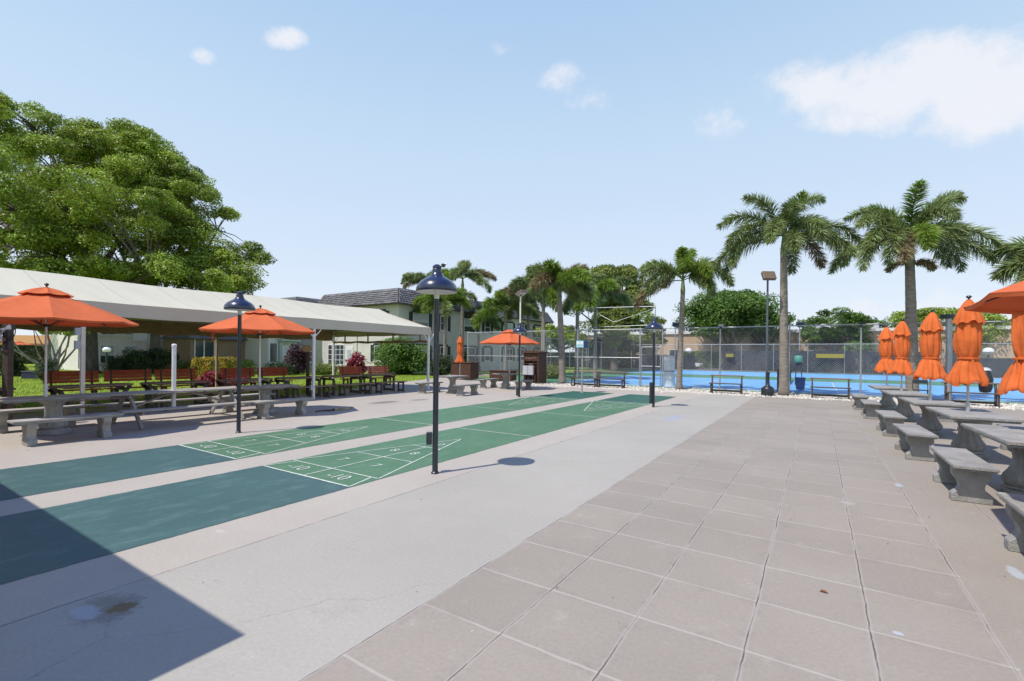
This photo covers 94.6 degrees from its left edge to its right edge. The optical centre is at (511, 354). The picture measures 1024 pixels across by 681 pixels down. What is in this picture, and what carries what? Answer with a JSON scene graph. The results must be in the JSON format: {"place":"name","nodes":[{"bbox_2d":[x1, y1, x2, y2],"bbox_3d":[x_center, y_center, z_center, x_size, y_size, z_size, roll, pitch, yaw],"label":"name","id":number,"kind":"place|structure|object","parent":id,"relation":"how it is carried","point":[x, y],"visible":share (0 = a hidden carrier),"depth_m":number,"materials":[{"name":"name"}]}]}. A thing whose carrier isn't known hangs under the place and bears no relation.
{"place":"outdoors","nodes":[
{"label":"outdoors","id":0,"kind":"place"},
{"bbox_2d":[281,297,321,366],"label":"tiled roof house","id":1,"kind":"structure","parent":0,"point":[318,355],"depth_m":49.98,"materials":[{"name":"beige paint"}]},
{"bbox_2d":[0,353,1008,414],"bbox_3d":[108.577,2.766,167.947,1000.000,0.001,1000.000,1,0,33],"label":"lawn","id":2,"kind":"structure","parent":0,"point":[29,366],"depth_m":23.49,"materials":[{"name":"green plant"}]},
{"bbox_2d":[0,344,48,363],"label":"bush","id":3,"kind":"object","parent":2,"relation":"on","point":[31,350],"visible":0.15,"depth_m":55.24,"materials":[{"name":"green plant"}]},
{"bbox_2d":[0,335,50,360],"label":"pavilion","id":4,"kind":"structure","parent":2,"relation":"on","point":[28,339],"depth_m":62.42,"materials":[{"name":"brown paint"}]},
{"bbox_2d":[1,331,89,370],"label":"tree","id":5,"kind":"object","parent":2,"relation":"on","point":[58,352],"visible":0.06,"depth_m":29.99,"materials":[{"name":"green plant"}]},
{"bbox_2d":[31,357,63,380],"bbox_3d":[-25.544,0.790,25.887,1.302,1.323,1.244,1,0,1],"label":"bush","id":6,"kind":"object","parent":2,"relation":"on","point":[51,365],"visible":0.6,"depth_m":25.75,"materials":[{"name":"green plant"}]},
{"bbox_2d":[42,370,103,402],"bbox_3d":[-13.634,1.021,14.704,0.512,1.025,1.360,1,0,33],"label":"backed bench","id":7,"kind":"object","parent":2,"relation":"on","point":[66,376],"visible":0.71,"depth_m":14.76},
{"bbox_2d":[0,91,198,373],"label":"tree","id":8,"kind":"object","parent":2,"relation":"on","point":[54,206],"visible":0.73,"depth_m":31.73,"materials":[{"name":"green plant"}]},
{"bbox_2d":[51,332,163,370],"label":"garden apartment","id":9,"kind":"structure","parent":2,"relation":"on","point":[116,344],"depth_m":39.36,"materials":[{"name":"white paint"}]},
{"bbox_2d":[103,369,151,400],"bbox_3d":[-12.846,1.029,15.921,0.512,1.025,1.360,1,0,33],"label":"backed bench","id":10,"kind":"object","parent":2,"relation":"on","point":[110,376],"visible":0.7,"depth_m":15.95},
{"bbox_2d":[117,347,181,373],"bbox_3d":[-26.635,0.472,35.055,3.377,2.004,3.763,1,0,33],"label":"bush","id":11,"kind":"object","parent":2,"relation":"on","point":[141,360],"visible":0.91,"depth_m":34.22,"materials":[{"name":"green plant"}]},
{"bbox_2d":[55,116,277,372],"bbox_3d":[-27.905,-9.200,38.076,18.868,21.341,12.430,1,0,33],"label":"tree","id":12,"kind":"object","parent":2,"relation":"on","point":[232,276],"visible":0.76,"depth_m":36.50,"materials":[{"name":"green plant"}]},
{"bbox_2d":[154,369,196,398],"bbox_3d":[-12.075,1.037,17.114,0.512,1.025,1.360,1,0,33],"label":"backed bench","id":13,"kind":"object","parent":2,"relation":"on","point":[191,373],"visible":0.64,"depth_m":17.07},
{"bbox_2d":[161,335,247,370],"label":"porch house","id":14,"kind":"structure","parent":2,"relation":"on","point":[191,346],"depth_m":39.73,"materials":[{"name":"brown paint"}]},
{"bbox_2d":[190,356,236,379],"bbox_3d":[-15.972,0.825,25.510,2.208,1.492,1.634,1,0,1],"label":"bush","id":15,"kind":"object","parent":2,"relation":"on","point":[206,362],"visible":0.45,"depth_m":24.96,"materials":[{"name":"yellow plant"}]},
{"bbox_2d":[220,368,257,393],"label":"backed bench","id":16,"kind":"object","parent":2,"relation":"on","point":[231,372],"visible":0.63,"depth_m":18.93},
{"bbox_2d":[257,367,292,390],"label":"backed bench","id":17,"kind":"object","parent":2,"relation":"on","point":[264,372],"visible":0.59,"depth_m":20.28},
{"bbox_2d":[245,337,315,370],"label":"white cottage","id":18,"kind":"structure","parent":2,"relation":"on","point":[274,349],"depth_m":41.01,"materials":[{"name":"paint"}]},
{"bbox_2d":[283,343,310,374],"bbox_3d":[-16.355,0.365,36.086,2.050,2.436,2.179,1,0,33],"label":"bush","id":19,"kind":"object","parent":2,"relation":"on","point":[299,355],"visible":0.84,"depth_m":35.74,"materials":[{"name":"purple plant"}]},
{"bbox_2d":[371,336,431,374],"bbox_3d":[-8.810,0.011,37.863,4.784,3.345,4.383,1,0,-17],"label":"bush","id":20,"kind":"object","parent":2,"relation":"on","point":[399,357],"visible":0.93,"depth_m":36.80,"materials":[{"name":"green plant"}]},
{"bbox_2d":[400,271,430,288],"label":"palm tree","id":21,"kind":"object","parent":2,"relation":"on","point":[412,278],"visible":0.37,"depth_m":52.55,"materials":[{"name":"green plant"}]},
{"bbox_2d":[317,288,553,373],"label":"two storey house","id":22,"kind":"structure","parent":2,"relation":"on","point":[397,302],"depth_m":42.56,"materials":[{"name":"beige paint"}]},
{"bbox_2d":[328,344,344,365],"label":"window","id":23,"kind":"structure","parent":22,"relation":"in","point":[339,348],"depth_m":42.45,"materials":[{"name":"white glass"}]},
{"bbox_2d":[425,353,453,375],"bbox_3d":[-5.386,0.793,35.950,2.541,1.763,2.453,1,0,-23],"label":"bush","id":24,"kind":"object","parent":2,"relation":"on","point":[444,368],"visible":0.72,"depth_m":35.70,"materials":[{"name":"green plant"}]},
{"bbox_2d":[412,285,477,362],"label":"palm tree","id":25,"kind":"object","parent":2,"relation":"on","point":[425,306],"visible":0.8,"depth_m":38.57,"materials":[{"name":"green plant"}]},
{"bbox_2d":[427,260,496,357],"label":"palm tree","id":26,"kind":"object","parent":2,"relation":"on","point":[479,277],"visible":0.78,"depth_m":42.67,"materials":[{"name":"green plant"}]},
{"bbox_2d":[457,303,503,370],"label":"palm tree","id":27,"kind":"object","parent":2,"relation":"on","point":[495,320],"visible":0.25,"depth_m":47.28,"materials":[{"name":"green plant"}]},
{"bbox_2d":[469,288,540,369],"bbox_3d":[-0.370,-1.680,37.407,5.332,6.752,5.236,1,0,33],"label":"palm tree","id":28,"kind":"object","parent":2,"relation":"on","point":[498,302],"visible":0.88,"depth_m":36.72,"materials":[{"name":"green plant"}]},
{"bbox_2d":[499,285,556,350],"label":"palm tree","id":29,"kind":"object","parent":2,"relation":"on","point":[539,300],"visible":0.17,"depth_m":39.30,"materials":[{"name":"green plant"}]},
{"bbox_2d":[505,265,568,350],"bbox_3d":[2.206,-2.298,33.720,5.456,8.041,5.236,1,0,33],"label":"palm tree","id":30,"kind":"object","parent":2,"relation":"on","point":[517,284],"visible":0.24,"depth_m":33.44,"materials":[{"name":"green plant"}]},
{"bbox_2d":[534,323,591,365],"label":"tree","id":31,"kind":"object","parent":2,"relation":"on","point":[548,328],"visible":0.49,"depth_m":54.60,"materials":[{"name":"green plant"}]},
{"bbox_2d":[556,272,606,373],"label":"palm tree","id":32,"kind":"object","parent":2,"relation":"on","point":[596,277],"visible":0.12,"depth_m":41.40,"materials":[{"name":"grey plant"}]},
{"bbox_2d":[548,352,634,367],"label":"bush","id":33,"kind":"object","parent":2,"relation":"on","point":[627,361],"visible":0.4,"depth_m":65.03,"materials":[{"name":"green plant"}]},
{"bbox_2d":[561,273,634,377],"bbox_3d":[5.885,-1.920,33.157,5.204,7.358,5.019,1,0,33],"label":"palm tree","id":34,"kind":"object","parent":2,"relation":"on","point":[609,288],"visible":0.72,"depth_m":32.65,"materials":[{"name":"green plant"}]},
{"bbox_2d":[562,263,655,370],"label":"tree","id":35,"kind":"object","parent":2,"relation":"on","point":[616,314],"visible":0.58,"depth_m":49.61,"materials":[{"name":"green plant"}]},
{"bbox_2d":[572,333,646,362],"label":"tree","id":36,"kind":"object","parent":2,"relation":"on","point":[625,344],"visible":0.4,"depth_m":58.35,"materials":[{"name":"green plant"}]},
{"bbox_2d":[683,351,718,367],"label":"bush","id":37,"kind":"object","parent":2,"relation":"on","point":[706,359],"visible":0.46,"depth_m":69.05,"materials":[{"name":"green plant"}]},
{"bbox_2d":[671,288,795,350],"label":"tree","id":38,"kind":"object","parent":2,"relation":"on","point":[734,308],"visible":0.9,"depth_m":68.12,"materials":[{"name":"green plant"}]},
{"bbox_2d":[497,380,1023,408],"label":"gravel bed","id":39,"kind":"object","parent":2,"relation":"on","point":[775,393],"depth_m":20.89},
{"bbox_2d":[522,351,547,383],"bbox_3d":[1.321,0.722,27.376,1.120,1.883,1.190,1,0,33],"label":"cue cabinet","id":40,"kind":"object","parent":39,"relation":"on","point":[535,366],"visible":0.89,"depth_m":27.07,"materials":[{"name":"brown wood"}]},
{"bbox_2d":[467,328,640,385],"bbox_3d":[1.941,0.139,28.456,11.758,3.260,0.077,1,0,33],"label":"chain link fence","id":41,"kind":"object","parent":39,"relation":"on","point":[577,330],"visible":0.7,"depth_m":27.23,"materials":[{"name":"metal"}]},
{"bbox_2d":[523,258,597,383],"bbox_3d":[2.642,-1.890,27.421,4.796,7.238,4.364,1,0,33],"label":"palm tree","id":42,"kind":"object","parent":39,"relation":"on","point":[575,287],"visible":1,"depth_m":26.90,"materials":[{"name":"green plant"}]},
{"bbox_2d":[633,246,736,389],"bbox_3d":[8.353,-1.840,23.454,4.899,7.249,4.088,1,0,33],"label":"palm tree","id":43,"kind":"object","parent":39,"relation":"on","point":[702,270],"visible":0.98,"depth_m":23.07,"materials":[{"name":"green plant"}]},
{"bbox_2d":[489,381,1023,409],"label":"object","id":44,"kind":"structure","parent":39,"relation":"on","point":[800,396],"depth_m":21.14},
{"bbox_2d":[761,271,776,384],"bbox_3d":[10.936,-0.903,20.186,0.540,5.325,0.312,1,0,0],"label":"floodlight pole","id":45,"kind":"object","parent":39,"relation":"on","point":[768,275],"visible":0.89,"depth_m":20.23,"materials":[{"name":"grey metal"}]},
{"bbox_2d":[713,188,862,395],"bbox_3d":[11.878,-2.748,20.634,6.015,9.134,4.521,1,0,6],"label":"palm tree","id":46,"kind":"object","parent":39,"relation":"on","point":[816,228],"visible":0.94,"depth_m":20.21,"materials":[{"name":"green plant"}]},
{"bbox_2d":[661,321,1023,402],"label":"chain link fence","id":47,"kind":"object","parent":39,"relation":"on","point":[737,327],"visible":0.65,"depth_m":21.22,"materials":[{"name":"metal"}]},
{"bbox_2d":[827,178,1007,397],"bbox_3d":[15.907,-2.438,18.944,5.744,8.596,4.124,1,0,-13],"label":"palm tree","id":48,"kind":"object","parent":39,"relation":"on","point":[900,234],"visible":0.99,"depth_m":18.24,"materials":[{"name":"green plant"}]},
{"bbox_2d":[940,314,955,399],"bbox_3d":[16.967,0.130,18.383,0.420,3.380,0.300,1,0,0],"label":"floodlight post","id":49,"kind":"object","parent":39,"relation":"on","point":[948,317],"visible":0.74,"depth_m":18.32,"materials":[{"name":"metal"}]},
{"bbox_2d":[942,381,1002,407],"bbox_3d":[16.234,1.401,16.714,1.495,0.822,0.555,1,0,33],"label":"spectator bench","id":50,"kind":"object","parent":39,"relation":"on","point":[996,402],"visible":0.73,"depth_m":16.61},
{"bbox_2d":[987,236,1023,285],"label":"palm tree","id":51,"kind":"object","parent":39,"relation":"on","point":[1012,262],"visible":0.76,"depth_m":17.04,"materials":[{"name":"green plant"}]},
{"bbox_2d":[735,305,795,350],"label":"tree","id":52,"kind":"object","parent":2,"relation":"on","point":[752,338],"visible":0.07,"depth_m":72.92,"materials":[{"name":"green plant"}]},
{"bbox_2d":[583,322,1014,365],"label":"long building","id":53,"kind":"structure","parent":2,"relation":"on","point":[671,340],"depth_m":72.95,"materials":[{"name":"beige concrete"}]},
{"bbox_2d":[797,307,876,351],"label":"tree","id":54,"kind":"object","parent":2,"relation":"on","point":[842,316],"visible":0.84,"depth_m":67.49,"materials":[{"name":"green plant"}]},
{"bbox_2d":[882,306,1010,351],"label":"tree","id":55,"kind":"object","parent":2,"relation":"on","point":[923,313],"visible":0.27,"depth_m":62.95,"materials":[{"name":"green plant"}]},
{"bbox_2d":[0,374,1023,680],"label":"plaza","id":56,"kind":"structure","parent":0,"point":[684,536],"depth_m":3.72,"materials":[{"name":"concrete"}]},
{"bbox_2d":[0,324,15,425],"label":"outdoor fan","id":57,"kind":"object","parent":56,"relation":"on","point":[7,334],"visible":0.73,"depth_m":10.13},
{"bbox_2d":[0,404,86,433],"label":"concrete bench","id":58,"kind":"object","parent":56,"relation":"on","point":[68,410],"visible":0.77,"depth_m":9.66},
{"bbox_2d":[0,393,110,435],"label":"concrete table","id":59,"kind":"object","parent":56,"relation":"on","point":[54,404],"visible":0.89,"depth_m":9.17,"materials":[{"name":"concrete"}]},
{"bbox_2d":[0,283,138,416],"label":"patio umbrella","id":60,"kind":"object","parent":59,"relation":"on","point":[46,306],"visible":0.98,"depth_m":8.94,"materials":[{"name":"orange fabric"}]},
{"bbox_2d":[7,412,123,446],"bbox_3d":[-8.056,1.350,8.594,0.400,0.440,1.500,1,0,33],"label":"concrete bench","id":61,"kind":"object","parent":56,"relation":"on","point":[30,428],"visible":1,"depth_m":8.38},
{"bbox_2d":[48,383,132,414],"bbox_3d":[-11.048,1.166,12.400,0.740,0.748,1.720,1,0,33],"label":"picnic table","id":62,"kind":"object","parent":56,"relation":"on","point":[53,389],"visible":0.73,"depth_m":12.29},
{"bbox_2d":[0,445,235,500],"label":"court paint","id":63,"kind":"object","parent":56,"relation":"on","point":[21,481],"visible":1,"depth_m":6.55,"materials":[{"name":"paint"}]},
{"bbox_2d":[87,386,258,429],"bbox_3d":[-7.813,1.219,11.141,2.120,0.775,2.869,1,0,33],"label":"picnic table","id":64,"kind":"object","parent":56,"relation":"on","point":[216,400],"visible":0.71,"depth_m":10.68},
{"bbox_2d":[171,344,176,406],"bbox_3d":[-7.882,0.511,11.024,0.104,1.520,0.104,1,0,33],"label":"post","id":65,"kind":"object","parent":56,"relation":"on","point":[173,380],"visible":0.89,"depth_m":10.99,"materials":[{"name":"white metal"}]},
{"bbox_2d":[0,466,348,583],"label":"court paint","id":66,"kind":"object","parent":56,"relation":"on","point":[37,541],"visible":1,"depth_m":4.71,"materials":[{"name":"paint"}]},
{"bbox_2d":[140,380,210,407],"bbox_3d":[-9.973,1.177,14.062,0.740,0.748,1.720,1,0,33],"label":"picnic table","id":67,"kind":"object","parent":56,"relation":"on","point":[148,385],"visible":0.86,"depth_m":13.77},
{"bbox_2d":[0,268,433,414],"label":"canopy tent","id":68,"kind":"object","parent":56,"relation":"on","point":[157,310],"visible":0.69,"depth_m":16.26,"materials":[{"name":"white fabric"}]},
{"bbox_2d":[223,290,255,432],"bbox_3d":[-5.554,0.141,9.628,0.570,2.907,0.570,1,0,-6],"label":"lamp post","id":69,"kind":"object","parent":56,"relation":"on","point":[239,303],"visible":1,"depth_m":9.59,"materials":[{"name":"metal"}]},
{"bbox_2d":[230,384,299,413],"bbox_3d":[-6.711,1.212,12.846,0.800,0.741,1.550,1,0,33],"label":"concrete table","id":70,"kind":"object","parent":56,"relation":"on","point":[265,390],"visible":0.68,"depth_m":12.74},
{"bbox_2d":[199,305,314,399],"bbox_3d":[-6.781,0.102,12.720,2.661,2.860,2.661,1,0,-28],"label":"patio umbrella","id":71,"kind":"object","parent":70,"relation":"on","point":[260,321],"visible":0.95,"depth_m":12.25,"materials":[{"name":"orange fabric"}]},
{"bbox_2d":[251,397,313,419],"bbox_3d":[-5.870,1.372,12.123,0.400,0.440,1.500,1,0,33],"label":"concrete bench","id":72,"kind":"object","parent":56,"relation":"on","point":[263,406],"visible":0.99,"depth_m":11.86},
{"bbox_2d":[274,376,322,397],"bbox_3d":[-7.828,1.198,17.379,0.740,0.748,1.720,1,0,33],"label":"picnic table","id":73,"kind":"object","parent":56,"relation":"on","point":[318,394],"visible":0.88,"depth_m":17.09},
{"bbox_2d":[322,375,362,395],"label":"picnic table","id":74,"kind":"object","parent":56,"relation":"on","point":[332,377],"visible":0.91,"depth_m":18.73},
{"bbox_2d":[183,396,577,458],"bbox_3d":[-1.666,1.629,12.975,1.968,0.001,12.400,1,0,33],"label":"court paint","id":75,"kind":"object","parent":56,"relation":"on","point":[383,425],"visible":0.98,"depth_m":10.13,"materials":[{"name":"paint"}]},
{"bbox_2d":[180,396,574,458],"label":"court markings","id":76,"kind":"object","parent":75,"relation":"on","point":[302,436],"visible":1,"depth_m":8.62,"materials":[{"name":"white paint"}]},
{"bbox_2d":[416,263,457,473],"bbox_3d":[-1.047,0.186,6.523,0.570,2.907,0.570,1,0,-6],"label":"lamp post","id":77,"kind":"object","parent":56,"relation":"on","point":[437,283],"visible":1,"depth_m":6.49,"materials":[{"name":"metal"}]},
{"bbox_2d":[265,400,647,486],"bbox_3d":[0.568,1.652,11.530,1.969,0.001,12.400,1,0,33],"label":"court paint","id":78,"kind":"object","parent":56,"relation":"on","point":[475,440],"visible":0.99,"depth_m":8.42,"materials":[{"name":"paint"}]},
{"bbox_2d":[263,400,646,486],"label":"court markings","id":79,"kind":"object","parent":78,"relation":"on","point":[383,456],"visible":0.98,"depth_m":6.97,"materials":[{"name":"white paint"}]},
{"bbox_2d":[450,362,479,378],"bbox_3d":[-3.047,1.015,30.663,1.670,1.050,0.970,1,0,33],"label":"storage box","id":80,"kind":"object","parent":56,"relation":"on","point":[470,370],"visible":0.88,"depth_m":30.23,"materials":[{"name":"brick"}]},
{"bbox_2d":[492,373,517,388],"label":"concrete table","id":81,"kind":"object","parent":56,"relation":"on","point":[505,383],"visible":0.99,"depth_m":22.60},
{"bbox_2d":[480,328,539,384],"bbox_3d":[-0.125,0.159,22.646,2.679,2.880,2.679,1,0,21],"label":"patio umbrella","id":82,"kind":"object","parent":81,"relation":"on","point":[507,337],"visible":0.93,"depth_m":22.08,"materials":[{"name":"fabric"}]},
{"bbox_2d":[537,391,612,398],"bbox_3d":[2.666,1.673,19.671,1.966,0.001,3.550,1,0,33],"label":"court paint","id":83,"kind":"object","parent":56,"relation":"on","point":[574,395],"visible":0.98,"depth_m":19.39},
{"bbox_2d":[598,394,673,403],"bbox_3d":[4.898,1.695,18.228,1.965,0.001,3.550,1,0,33],"label":"court paint","id":84,"kind":"object","parent":56,"relation":"on","point":[634,398],"visible":0.91,"depth_m":18.12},
{"bbox_2d":[645,317,662,406],"bbox_3d":[4.569,0.242,15.228,0.570,2.907,0.570,1,0,-6],"label":"lamp post","id":85,"kind":"object","parent":56,"relation":"on","point":[653,325],"visible":1,"depth_m":15.19,"materials":[{"name":"metal"}]},
{"bbox_2d":[860,399,880,419],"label":"concrete bench","id":86,"kind":"object","parent":56,"relation":"on","point":[870,407],"visible":0.89,"depth_m":12.79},
{"bbox_2d":[868,385,908,410],"bbox_3d":[12.018,1.400,15.144,0.820,0.741,1.750,1,0,31],"label":"concrete table","id":87,"kind":"object","parent":56,"relation":"on","point":[886,401],"visible":0.82,"depth_m":15.01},
{"bbox_2d":[874,325,893,385],"bbox_3d":[12.440,0.371,15.716,0.612,2.708,0.620,0,-1,5],"label":"patio umbrella","id":88,"kind":"object","parent":87,"relation":"on","point":[885,338],"visible":0.88,"depth_m":15.60,"materials":[{"name":"fabric"}]},
{"bbox_2d":[874,410,906,436],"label":"concrete bench","id":89,"kind":"object","parent":56,"relation":"on","point":[887,418],"visible":0.77,"depth_m":9.99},
{"bbox_2d":[880,390,927,420],"bbox_3d":[10.502,1.385,12.671,0.820,0.741,1.750,1,0,31],"label":"concrete table","id":90,"kind":"object","parent":56,"relation":"on","point":[903,408],"visible":0.7,"depth_m":12.53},
{"bbox_2d":[887,318,913,390],"bbox_3d":[10.997,0.346,13.358,0.592,2.728,0.590,1,0,-11],"label":"patio umbrella","id":91,"kind":"object","parent":90,"relation":"on","point":[901,363],"visible":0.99,"depth_m":13.24,"materials":[{"name":"fabric"}]},
{"bbox_2d":[892,423,938,461],"bbox_3d":[6.881,1.499,8.104,0.380,0.440,1.450,1,0,31],"label":"concrete bench","id":92,"kind":"object","parent":56,"relation":"on","point":[916,441],"visible":0.97,"depth_m":7.68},
{"bbox_2d":[898,397,964,436],"bbox_3d":[9.030,1.370,10.229,0.820,0.741,1.750,1,0,31],"label":"concrete table","id":93,"kind":"object","parent":56,"relation":"on","point":[929,421],"visible":0.76,"depth_m":10.08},
{"bbox_2d":[913,309,946,399],"bbox_3d":[9.144,0.347,10.353,0.575,2.688,0.580,1,0,-26],"label":"patio umbrella","id":94,"kind":"object","parent":93,"relation":"on","point":[930,367],"visible":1,"depth_m":10.22,"materials":[{"name":"fabric"}]},
{"bbox_2d":[929,446,999,505],"bbox_3d":[5.573,1.486,5.878,0.380,0.440,1.450,1,0,33],"label":"concrete bench","id":95,"kind":"object","parent":56,"relation":"on","point":[969,474],"visible":1,"depth_m":5.47,"materials":[{"name":"concrete"}]},
{"bbox_2d":[925,407,1023,459],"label":"concrete table","id":96,"kind":"object","parent":56,"relation":"on","point":[971,441],"visible":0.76,"depth_m":7.87,"materials":[{"name":"concrete"}]},
{"bbox_2d":[944,295,988,411],"bbox_3d":[7.924,0.325,8.250,0.567,2.708,0.576,0,0,-42],"label":"patio umbrella","id":97,"kind":"object","parent":96,"relation":"on","point":[967,369],"visible":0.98,"depth_m":8.12,"materials":[{"name":"fabric"}]},
{"bbox_2d":[960,423,1023,494],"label":"concrete table","id":98,"kind":"object","parent":56,"relation":"on","point":[1012,439],"visible":0.98,"depth_m":5.76,"materials":[{"name":"concrete"}]},
{"bbox_2d":[997,314,1023,394],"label":"patio umbrella","id":99,"kind":"object","parent":98,"relation":"on","point":[1012,379],"visible":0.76,"depth_m":6.03,"materials":[{"name":"fabric"}]},
{"bbox_2d":[996,492,1023,552],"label":"concrete bench","id":100,"kind":"object","parent":56,"relation":"on","point":[1014,510],"visible":1,"depth_m":4.06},
{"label":"concrete table","id":101,"kind":"object","parent":56,"relation":"on","visible":0},
{"bbox_2d":[963,281,1023,314],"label":"patio umbrella","id":102,"kind":"object","parent":101,"relation":"on","point":[1008,299],"visible":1,"depth_m":4.43,"materials":[{"name":"fabric"}]},
{"bbox_2d":[0,0,1023,352],"label":"sky","id":103,"kind":"structure","parent":0,"point":[365,145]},
{"bbox_2d":[477,369,1023,403],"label":"tennis court","id":104,"kind":"object","parent":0,"point":[605,375],"visible":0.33,"depth_m":35.49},
{"bbox_2d":[468,333,610,376],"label":"chain link fence","id":105,"kind":"object","parent":104,"relation":"on","point":[569,347],"visible":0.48,"depth_m":41.28,"materials":[{"name":"metal"}]},
{"bbox_2d":[566,375,1023,401],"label":"court paint","id":106,"kind":"object","parent":104,"relation":"on","point":[697,381],"visible":0.5,"depth_m":26.67,"materials":[{"name":"paint"}]},
{"bbox_2d":[628,370,1001,382],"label":"court paint","id":107,"kind":"object","parent":104,"relation":"on","point":[761,374],"visible":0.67,"depth_m":43.49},
{"bbox_2d":[602,367,996,376],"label":"parking lot","id":108,"kind":"structure","parent":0,"point":[747,370],"depth_m":57.51,"materials":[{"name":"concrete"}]},
{"bbox_2d":[626,315,668,356],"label":"tree","id":109,"kind":"object","parent":108,"relation":"on","point":[645,339],"visible":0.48,"depth_m":63.87,"materials":[{"name":"green plant"}]},
{"bbox_2d":[635,368,996,377],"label":"clay verge","id":110,"kind":"structure","parent":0,"point":[794,372],"depth_m":49.61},
{"bbox_2d":[631,343,1012,376],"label":"chain link fence","id":111,"kind":"object","parent":110,"relation":"on","point":[741,353],"visible":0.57,"depth_m":51.45,"materials":[{"name":"metal"}]},
{"bbox_2d":[635,350,1013,376],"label":"windscreen","id":112,"kind":"object","parent":111,"relation":"attached to","point":[747,362],"visible":0.46,"depth_m":49.88,"materials":[{"name":"fabric"}]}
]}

